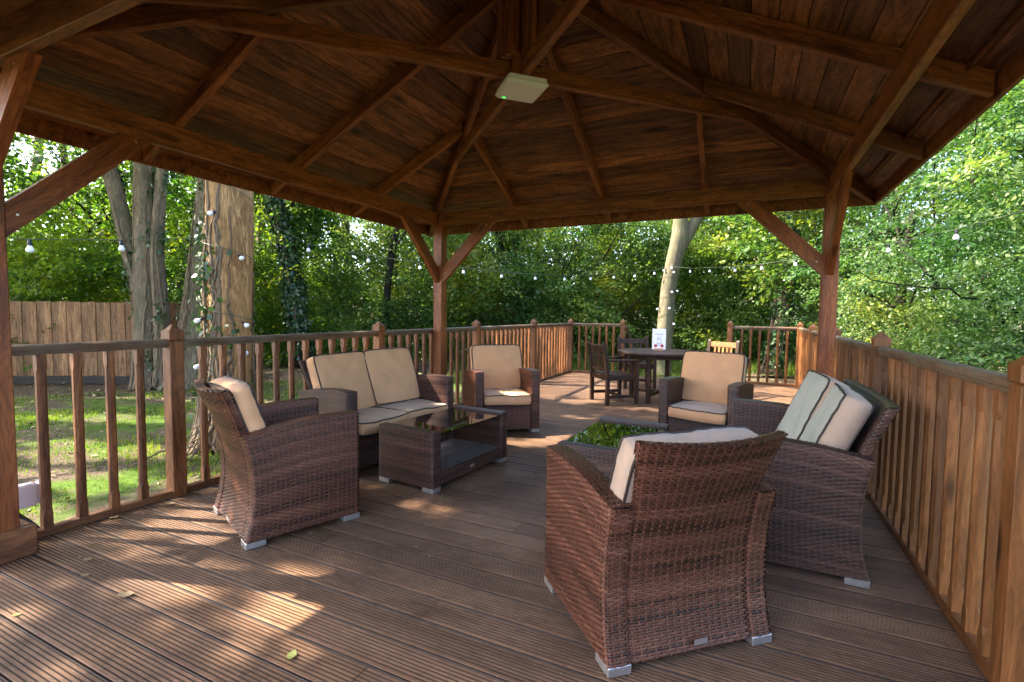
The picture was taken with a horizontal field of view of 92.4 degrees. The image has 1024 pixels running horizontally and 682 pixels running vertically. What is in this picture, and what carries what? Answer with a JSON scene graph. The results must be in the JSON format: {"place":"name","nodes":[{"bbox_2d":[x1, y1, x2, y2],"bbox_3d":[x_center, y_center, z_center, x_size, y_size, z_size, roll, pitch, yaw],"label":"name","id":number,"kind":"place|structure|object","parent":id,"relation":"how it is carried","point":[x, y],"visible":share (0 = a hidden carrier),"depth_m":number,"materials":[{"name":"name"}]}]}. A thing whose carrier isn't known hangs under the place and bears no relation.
{"place":"outdoors","nodes":[
{"label":"outdoors","id":0,"kind":"place"},
{"bbox_2d":[73,385,872,663],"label":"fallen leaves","id":1,"kind":"object","parent":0,"point":[373,521],"visible":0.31,"depth_m":2.72,"materials":[{"name":"brown plant"}]},
{"bbox_2d":[5,79,1023,317],"label":"sky","id":2,"kind":"structure","parent":0,"point":[16,145],"materials":[{"name":"white"}]},
{"bbox_2d":[13,313,1021,525],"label":"ground","id":3,"kind":"structure","parent":0,"point":[98,498],"depth_m":6.19,"materials":[{"name":"green plant"}]},
{"bbox_2d":[4,141,110,297],"bbox_3d":[-13.140,-2.646,15.106,2.693,6.339,4.108,2,4,25],"label":"thin dark tree","id":4,"kind":"object","parent":3,"relation":"on","point":[88,196],"visible":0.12,"depth_m":14.89,"materials":[{"name":"brown plant"}]},
{"bbox_2d":[28,147,131,299],"bbox_3d":[-11.585,-2.594,14.720,2.927,6.322,3.995,0,3,-6],"label":"thin dark tree","id":5,"kind":"object","parent":3,"relation":"on","point":[84,209],"visible":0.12,"depth_m":14.32,"materials":[{"name":"brown plant"}]},
{"bbox_2d":[9,301,180,383],"bbox_3d":[-9.924,0.034,10.710,7.970,1.802,0.081,0,3,-4],"label":"board fence","id":6,"kind":"object","parent":3,"relation":"on","point":[31,322],"visible":0.37,"depth_m":10.70,"materials":[{"name":"brown wood"}]},
{"bbox_2d":[102,162,176,389],"bbox_3d":[-9.040,-5.224,10.849,10.156,12.349,9.803,2,4,25],"label":"forked tree","id":7,"kind":"object","parent":3,"relation":"on","point":[143,263],"visible":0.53,"depth_m":10.02,"materials":[{"name":"grey plant"}]},
{"bbox_2d":[156,178,203,391],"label":"leaning tree","id":8,"kind":"object","parent":3,"relation":"on","point":[185,318],"visible":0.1,"depth_m":9.88,"materials":[{"name":"grey plant"}]},
{"bbox_2d":[3,132,368,375],"bbox_3d":[-11.854,-3.539,15.152,15.195,9.418,12.171,-2,4,-38],"label":"fence side foliage","id":9,"kind":"object","parent":3,"relation":"on","point":[63,269],"visible":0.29,"depth_m":13.03,"materials":[{"name":"green plant"}]},
{"bbox_2d":[132,179,261,471],"bbox_3d":[-6.231,-4.881,6.754,9.525,12.293,10.185,2,4,25],"label":"ivy clad tree","id":10,"kind":"object","parent":3,"relation":"on","point":[226,281],"visible":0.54,"depth_m":5.90,"materials":[{"name":"orange plant"}]},
{"bbox_2d":[7,235,200,252],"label":"string lights","id":11,"kind":"object","parent":10,"relation":"attached to","point":[30,248],"visible":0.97,"depth_m":4.68,"materials":[{"name":"grey"}]},
{"bbox_2d":[193,185,256,383],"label":"string lights","id":12,"kind":"object","parent":10,"relation":"attached to","point":[196,321],"visible":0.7,"depth_m":5.88,"materials":[{"name":"grey"}]},
{"bbox_2d":[257,216,663,280],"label":"string lights","id":13,"kind":"object","parent":10,"relation":"hanging from","point":[368,260],"visible":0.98,"depth_m":8.69,"materials":[{"name":"grey"}]},
{"bbox_2d":[261,194,315,365],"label":"dark tree","id":14,"kind":"object","parent":3,"relation":"on","point":[294,300],"visible":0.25,"depth_m":13.78,"materials":[{"name":"green plant"}]},
{"bbox_2d":[380,224,406,347],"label":"dark tree","id":15,"kind":"object","parent":3,"relation":"on","point":[395,274],"visible":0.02,"depth_m":17.92,"materials":[{"name":"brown plant"}]},
{"bbox_2d":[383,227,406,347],"bbox_3d":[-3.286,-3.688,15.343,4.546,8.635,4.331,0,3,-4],"label":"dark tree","id":16,"kind":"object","parent":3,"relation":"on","point":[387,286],"visible":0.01,"depth_m":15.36,"materials":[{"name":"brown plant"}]},
{"bbox_2d":[14,349,794,510],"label":"leaf litter","id":17,"kind":"object","parent":3,"relation":"on","point":[93,395],"visible":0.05,"depth_m":9.25,"materials":[{"name":"plant"}]},
{"bbox_2d":[18,137,901,348],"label":"distant tree trunks","id":18,"kind":"object","parent":3,"relation":"on","point":[72,208],"visible":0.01,"depth_m":19.00,"materials":[{"name":"brown plant"}]},
{"bbox_2d":[0,372,987,681],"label":"deck","id":19,"kind":"structure","parent":3,"relation":"on","point":[460,592],"depth_m":2.19,"materials":[{"name":"brown wood"}]},
{"bbox_2d":[18,479,39,528],"bbox_3d":[-2.764,0.961,2.812,0.114,0.291,0.171,2,4,25],"label":"outdoor socket","id":20,"kind":"object","parent":19,"relation":"attached to","point":[29,494],"visible":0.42,"depth_m":2.80,"materials":[{"name":"beige plastic"}]},
{"bbox_2d":[117,591,133,596],"bbox_3d":[-1.739,1.139,2.209,0.052,0.008,0.061,4,5,44],"label":"fallen leaf","id":21,"kind":"object","parent":19,"relation":"on","point":[124,594],"visible":1,"depth_m":2.21,"materials":[{"name":"beige plant"}]},
{"bbox_2d":[192,379,359,550],"bbox_3d":[-1.482,0.668,3.041,0.798,0.870,0.728,-2,4,-43],"label":"wicker armchair","id":22,"kind":"object","parent":19,"relation":"on","point":[292,466],"visible":0.98,"depth_m":2.82,"materials":[{"name":"wicker"}]},
{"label":"seat cushion","id":23,"kind":"object","parent":22,"relation":"on","visible":0},
{"bbox_2d":[207,375,267,432],"bbox_3d":[-1.587,0.481,2.929,0.135,0.537,0.580,-28,22,-39],"label":"back cushion","id":24,"kind":"object","parent":23,"relation":"on","point":[250,413],"visible":0.36,"depth_m":2.69,"materials":[{"name":"beige fabric"}]},
{"bbox_2d":[286,649,296,658],"bbox_3d":[-0.824,1.172,1.832,0.038,0.006,0.045,-2,4,-36],"label":"fallen leaf","id":25,"kind":"object","parent":19,"relation":"on","point":[291,654],"visible":1,"depth_m":1.83,"materials":[{"name":"yellow plant"}]},
{"bbox_2d":[12,318,573,538],"bbox_3d":[-0.698,0.304,6.761,0.100,1.190,9.230,2,4,26],"label":"deck railing","id":26,"kind":"object","parent":19,"relation":"on","point":[172,342],"visible":0.7,"depth_m":3.37,"materials":[{"name":"brown wood"}]},
{"bbox_2d":[298,360,453,469],"bbox_3d":[-1.243,0.586,4.506,0.798,0.871,1.258,3,4,33],"label":"wicker sofa","id":27,"kind":"object","parent":19,"relation":"on","point":[437,387],"visible":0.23,"depth_m":4.02,"materials":[{"name":"wicker"}]},
{"bbox_2d":[357,407,409,435],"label":"seat cushion","id":28,"kind":"object","parent":27,"relation":"on","point":[371,419],"visible":0.42,"depth_m":4.09,"materials":[{"name":"beige fabric"}]},
{"bbox_2d":[306,351,376,408],"bbox_3d":[-1.486,0.374,4.327,0.140,0.547,0.570,-21,-8,30],"label":"back cushion","id":29,"kind":"object","parent":28,"relation":"on","point":[345,370],"visible":0.72,"depth_m":4.30,"materials":[{"name":"beige fabric"}]},
{"bbox_2d":[376,398,447,417],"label":"seat cushion","id":30,"kind":"object","parent":27,"relation":"on","point":[417,407],"visible":0.41,"depth_m":4.53,"materials":[{"name":"beige fabric"}]},
{"bbox_2d":[363,347,420,405],"bbox_3d":[-1.181,0.342,4.758,0.141,0.547,0.570,-23,-11,35],"label":"back cushion","id":31,"kind":"object","parent":30,"relation":"on","point":[392,375],"visible":0.87,"depth_m":4.70,"materials":[{"name":"beige fabric"}]},
{"bbox_2d":[379,405,506,494],"bbox_3d":[-0.530,0.837,4.011,0.548,0.442,0.984,3,4,32],"label":"coffee table","id":32,"kind":"object","parent":19,"relation":"on","point":[416,451],"visible":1,"depth_m":3.74,"materials":[{"name":"wicker"}]},
{"bbox_2d":[463,348,539,431],"bbox_3d":[-0.152,0.536,5.601,0.728,0.870,0.798,0,3,-17],"label":"wicker armchair","id":33,"kind":"object","parent":19,"relation":"on","point":[522,417],"visible":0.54,"depth_m":5.31,"materials":[{"name":"wicker"}]},
{"bbox_2d":[483,388,530,405],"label":"seat cushion","id":34,"kind":"object","parent":33,"relation":"on","point":[508,397],"visible":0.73,"depth_m":5.22,"materials":[{"name":"beige fabric"}]},
{"bbox_2d":[469,344,522,388],"bbox_3d":[-0.176,0.308,5.710,0.610,0.537,0.144,0,-15,-18],"label":"back cushion","id":35,"kind":"object","parent":34,"relation":"on","point":[499,365],"visible":0.81,"depth_m":5.66,"materials":[{"name":"beige fabric"}]},
{"bbox_2d":[0,0,1023,564],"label":"gazebo","id":36,"kind":"object","parent":19,"relation":"on","point":[394,114],"visible":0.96,"depth_m":3.37,"materials":[{"name":"wood"}]},
{"bbox_2d":[495,72,548,102],"bbox_3d":[0.063,-1.683,3.275,0.285,0.064,0.285,-1,3,-19],"label":"ceiling light","id":37,"kind":"object","parent":36,"relation":"attached to","point":[521,88],"visible":1,"depth_m":3.20,"materials":[{"name":"white plastic"}]},
{"bbox_2d":[572,319,625,372],"bbox_3d":[1.861,0.113,10.593,1.155,1.190,0.100,2,4,25],"label":"deck railing","id":38,"kind":"object","parent":19,"relation":"on","point":[622,324],"visible":0.77,"depth_m":10.55,"materials":[{"name":"brown wood"}]},
{"bbox_2d":[557,416,669,478],"bbox_3d":[0.764,0.877,3.555,0.548,0.442,0.984,2,4,28],"label":"coffee table","id":39,"kind":"object","parent":19,"relation":"on","point":[596,444],"visible":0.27,"depth_m":3.48,"materials":[{"name":"wicker"}]},
{"bbox_2d":[587,341,642,405],"bbox_3d":[1.498,0.452,7.219,0.628,0.890,0.572,0,3,-16],"label":"dining chair","id":40,"kind":"object","parent":19,"relation":"on","point":[607,375],"visible":1,"depth_m":7.04,"materials":[{"name":"brown wood"}]},
{"bbox_2d":[617,336,656,388],"bbox_3d":[2.217,0.374,8.731,0.572,0.890,0.628,1,3,-1],"label":"dining chair","id":41,"kind":"object","parent":19,"relation":"on","point":[626,365],"visible":0.5,"depth_m":8.82,"materials":[{"name":"brown wood"}]},
{"bbox_2d":[618,348,691,403],"bbox_3d":[2.221,0.521,7.445,1.220,0.742,1.220,2,4,25],"label":"round dining table","id":42,"kind":"object","parent":19,"relation":"on","point":[648,355],"visible":0.66,"depth_m":7.12,"materials":[{"name":"brown wood"}]},
{"bbox_2d":[652,329,665,350],"bbox_3d":[2.238,-0.018,7.471,0.198,0.332,0.056,2,3,18],"label":"menu card","id":43,"kind":"object","parent":42,"relation":"on","point":[658,339],"visible":1,"depth_m":7.48,"materials":[{"name":"white paper"}]},
{"bbox_2d":[544,430,787,678],"bbox_3d":[0.616,0.747,2.057,0.728,0.870,0.798,0,3,-17],"label":"wicker armchair","id":44,"kind":"object","parent":19,"relation":"on","point":[670,559],"visible":0.98,"depth_m":1.83,"materials":[{"name":"wicker"}]},
{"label":"seat cushion","id":45,"kind":"object","parent":44,"relation":"on","visible":0},
{"bbox_2d":[608,425,758,503],"bbox_3d":[0.648,0.583,1.903,0.585,0.517,0.144,0,24,-17],"label":"back cushion","id":46,"kind":"object","parent":45,"relation":"on","point":[621,481],"visible":0.1,"depth_m":1.78,"materials":[{"name":"beige fabric"}]},
{"bbox_2d":[658,358,753,431],"bbox_3d":[1.942,0.601,4.851,0.728,0.870,0.798,3,4,37],"label":"wicker armchair","id":47,"kind":"object","parent":19,"relation":"on","point":[671,390],"visible":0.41,"depth_m":4.70,"materials":[{"name":"wicker"}]},
{"bbox_2d":[668,400,727,425],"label":"seat cushion","id":48,"kind":"object","parent":47,"relation":"on","point":[710,413],"visible":0.71,"depth_m":4.55,"materials":[{"name":"beige fabric"}]},
{"bbox_2d":[680,350,747,403],"bbox_3d":[2.015,0.375,4.949,0.610,0.537,0.144,3,-14,39],"label":"back cushion","id":49,"kind":"object","parent":48,"relation":"on","point":[708,376],"visible":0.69,"depth_m":4.90,"materials":[{"name":"beige fabric"}]},
{"bbox_2d":[707,339,740,352],"bbox_3d":[3.267,0.428,7.976,0.628,0.890,0.572,-2,4,-34],"label":"dining chair","id":50,"kind":"object","parent":19,"relation":"on","point":[728,345],"visible":0.18,"depth_m":8.09,"materials":[{"name":"brown wood"}]},
{"bbox_2d":[727,321,796,385],"bbox_3d":[4.678,0.221,9.239,1.170,1.190,0.100,2,4,25],"label":"deck railing","id":51,"kind":"object","parent":19,"relation":"on","point":[742,328],"visible":0.92,"depth_m":9.19,"materials":[{"name":"brown wood"}]},
{"bbox_2d":[730,379,900,588],"bbox_3d":[1.740,0.706,2.972,0.798,0.871,1.258,2,4,25],"label":"wicker sofa","id":52,"kind":"object","parent":19,"relation":"on","point":[815,520],"visible":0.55,"depth_m":2.41,"materials":[{"name":"wicker"}]},
{"bbox_2d":[795,322,1023,681],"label":"deck railing","id":53,"kind":"object","parent":19,"relation":"on","point":[944,495],"visible":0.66,"depth_m":2.08,"materials":[{"name":"brown wood"}]},
{"bbox_2d":[493,231,521,343],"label":"dark tree","id":54,"kind":"object","parent":3,"relation":"on","point":[513,269],"visible":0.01,"depth_m":19.69,"materials":[{"name":"brown plant"}]},
{"bbox_2d":[3,84,1023,361],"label":"distant woodland foliage","id":55,"kind":"object","parent":3,"relation":"on","point":[55,164],"visible":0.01,"depth_m":21.23,"materials":[{"name":"green plant"}]},
{"bbox_2d":[4,83,1023,365],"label":"woodland","id":56,"kind":"object","parent":3,"relation":"on","point":[481,291],"depth_m":16.10,"materials":[{"name":"green plant"}]},
{"bbox_2d":[475,231,570,351],"bbox_3d":[0.470,-2.204,17.147,3.950,5.802,3.039,0,3,-8],"label":"dark tree","id":57,"kind":"object","parent":3,"relation":"on","point":[503,250],"visible":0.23,"depth_m":17.26,"materials":[{"name":"brown plant"}]},
{"bbox_2d":[601,246,613,347],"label":"pale woodland tree","id":58,"kind":"object","parent":3,"relation":"on","point":[606,288],"depth_m":21.75,"materials":[{"name":"grey plant"}]},
{"bbox_2d":[447,350,795,377],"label":"undergrowth","id":59,"kind":"object","parent":3,"relation":"on","point":[676,366],"visible":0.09,"depth_m":14.37,"materials":[{"name":"green plant"}]},
{"bbox_2d":[620,228,633,346],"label":"pale woodland tree","id":60,"kind":"object","parent":3,"relation":"on","point":[632,284],"visible":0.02,"depth_m":22.32,"materials":[{"name":"grey plant"}]},
{"bbox_2d":[626,326,631,369],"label":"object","id":61,"kind":"structure","parent":3,"relation":"on","point":[628,333],"depth_m":10.62,"materials":[{"name":"brown wood"}]},
{"bbox_2d":[651,217,703,376],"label":"pale tree","id":62,"kind":"object","parent":3,"relation":"on","point":[684,230],"visible":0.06,"depth_m":13.00,"materials":[{"name":"beige plant"}]},
{"bbox_2d":[656,266,678,329],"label":"string lights","id":63,"kind":"object","parent":62,"relation":"attached to","point":[667,295],"visible":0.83,"depth_m":12.97,"materials":[{"name":"grey"}]},
{"bbox_2d":[680,210,1023,272],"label":"string lights","id":64,"kind":"object","parent":62,"relation":"attached to","point":[955,236],"visible":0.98,"depth_m":6.58,"materials":[{"name":"grey"}]},
{"bbox_2d":[713,205,891,376],"bbox_3d":[7.510,-2.574,13.140,4.052,7.027,4.506,2,4,25],"label":"ivied tree","id":65,"kind":"object","parent":3,"relation":"on","point":[783,302],"visible":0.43,"depth_m":12.76,"materials":[{"name":"green plant"}]},
{"bbox_2d":[717,80,1023,373],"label":"hazel foliage","id":66,"kind":"object","parent":3,"relation":"on","point":[994,230],"visible":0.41,"depth_m":7.17,"materials":[{"name":"green plant"}]},
{"bbox_2d":[777,169,989,349],"bbox_3d":[7.319,-1.033,9.357,2.238,4.200,3.996,-2,4,-40],"label":"dark shrub tree","id":67,"kind":"object","parent":3,"relation":"on","point":[908,231],"visible":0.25,"depth_m":9.93,"materials":[{"name":"brown plant"}]},
{"bbox_2d":[873,166,988,336],"bbox_3d":[10.149,-4.011,13.149,4.846,9.800,4.407,2,4,25],"label":"slim tree","id":68,"kind":"object","parent":3,"relation":"on","point":[890,248],"depth_m":13.02,"materials":[{"name":"brown plant"}]},
{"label":"seat cushion","id":69,"kind":"object","parent":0,"visible":0},
{"bbox_2d":[775,370,852,438],"bbox_3d":[1.883,0.473,3.124,0.159,0.557,0.570,25,11,17],"label":"back cushion","id":70,"kind":"object","parent":69,"relation":"on","point":[814,389],"visible":0.49,"depth_m":3.01,"materials":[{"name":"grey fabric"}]},
{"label":"seat cushion","id":71,"kind":"object","parent":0,"visible":0},
{"bbox_2d":[799,383,874,450],"bbox_3d":[1.734,0.511,2.704,0.164,0.537,0.530,28,15,23],"label":"back cushion","id":72,"kind":"object","parent":71,"relation":"on","point":[840,417],"visible":0.56,"depth_m":2.46,"materials":[{"name":"grey fabric"}]}
]}

